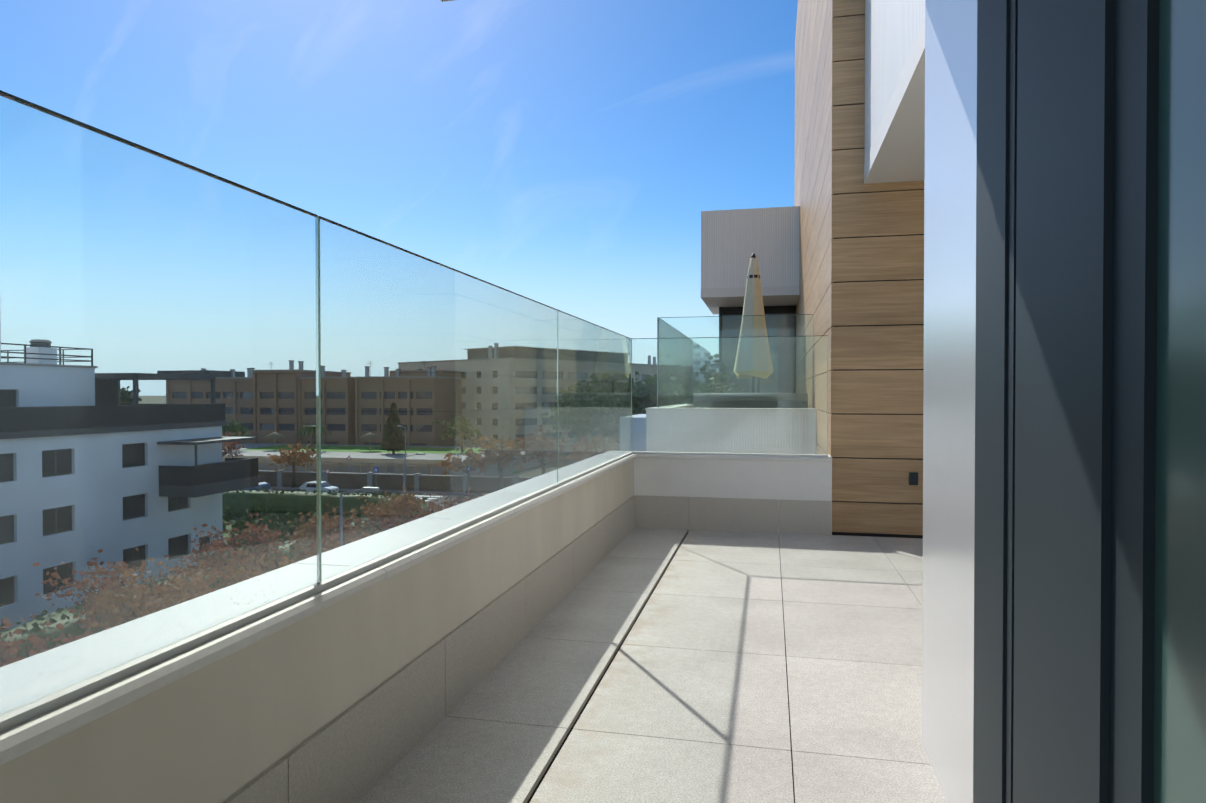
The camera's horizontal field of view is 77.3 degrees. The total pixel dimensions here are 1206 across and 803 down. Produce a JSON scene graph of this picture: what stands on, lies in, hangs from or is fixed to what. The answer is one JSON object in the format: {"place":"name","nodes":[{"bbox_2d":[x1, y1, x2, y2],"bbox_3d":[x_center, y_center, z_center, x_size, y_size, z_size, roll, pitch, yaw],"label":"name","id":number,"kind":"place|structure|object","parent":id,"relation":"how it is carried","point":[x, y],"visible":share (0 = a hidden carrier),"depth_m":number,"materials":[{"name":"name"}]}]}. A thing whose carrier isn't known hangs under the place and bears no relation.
{"place":"outdoors","nodes":[
{"label":"outdoors","id":0,"kind":"place"},
{"bbox_2d":[0,0,797,337],"label":"sky","id":1,"kind":"structure","parent":0,"point":[567,156],"materials":[{"name":"blue"}]},
{"bbox_2d":[358,528,947,802],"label":"floor tiles","id":2,"kind":"object","parent":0,"point":[646,665],"visible":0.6,"depth_m":2.95,"materials":[{"name":"grey tile"}]},
{"bbox_2d":[658,315,812,337],"bbox_3d":[2.318,-0.486,12.321,1.742,1.043,7.738,0,1,13],"label":"glass railing","id":3,"kind":"object","parent":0,"point":[745,326],"visible":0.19,"depth_m":8.53,"materials":[{"name":"clear glass"}]},
{"bbox_2d":[657,314,812,337],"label":"neighbour glass edges","id":4,"kind":"object","parent":3,"relation":"attached to","point":[720,316],"visible":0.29,"depth_m":8.59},
{"bbox_2d":[701,206,799,314],"bbox_3d":[2.915,-2.652,14.794,1.716,1.545,3.004,0,1,13],"label":"building overhang","id":5,"kind":"object","parent":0,"point":[733,241],"visible":0.74,"depth_m":13.36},
{"bbox_3d":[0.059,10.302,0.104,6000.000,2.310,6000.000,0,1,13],"label":"ground","id":6,"kind":"structure","parent":0,"visible":0},
{"bbox_3d":[9.320,1.718,8.198,17.468,19.300,100.000,0,1,13],"label":"building","id":7,"kind":"object","parent":6,"relation":"on","visible":0},
{"bbox_2d":[0,452,831,802],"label":"parapets","id":8,"kind":"object","parent":7,"relation":"on","point":[354,684],"visible":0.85,"depth_m":2.15,"materials":[{"name":"beige paint"}]},
{"bbox_2d":[0,93,827,716],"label":"glass panels","id":9,"kind":"object","parent":8,"relation":"on","point":[158,413],"visible":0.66,"depth_m":1.72,"materials":[{"name":"clear glass"}]},
{"bbox_2d":[0,90,827,582],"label":"glass edges","id":10,"kind":"structure","parent":8,"relation":"on","point":[318,274],"depth_m":2.02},
{"bbox_2d":[719,305,795,315],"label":"window","id":11,"kind":"structure","parent":7,"relation":"on","point":[768,310],"depth_m":14.83,"materials":[{"name":"black glass"}]},
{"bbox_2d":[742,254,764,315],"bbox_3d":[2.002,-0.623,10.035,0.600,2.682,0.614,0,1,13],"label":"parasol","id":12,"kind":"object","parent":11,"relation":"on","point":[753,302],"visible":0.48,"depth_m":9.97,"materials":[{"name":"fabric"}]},
{"bbox_2d":[794,0,923,538],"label":"wall","id":13,"kind":"structure","parent":7,"relation":"on","point":[861,284],"depth_m":6.21,"materials":[{"name":"brown wood"}]},
{"bbox_2d":[909,472,917,484],"bbox_3d":[2.519,0.627,6.109,0.060,0.100,0.042,0,1,13],"label":"socket","id":14,"kind":"object","parent":13,"relation":"attached to","point":[913,478],"visible":0.93,"depth_m":6.09,"materials":[{"name":"black plastic"}]},
{"bbox_2d":[864,0,924,183],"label":"overhang","id":15,"kind":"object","parent":7,"relation":"on","point":[894,90],"visible":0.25,"depth_m":5.06,"materials":[{"name":"white paint"}]},
{"bbox_2d":[922,0,1205,802],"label":"facade","id":16,"kind":"structure","parent":7,"relation":"on","point":[1064,545],"depth_m":1.23,"materials":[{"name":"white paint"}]}
]}

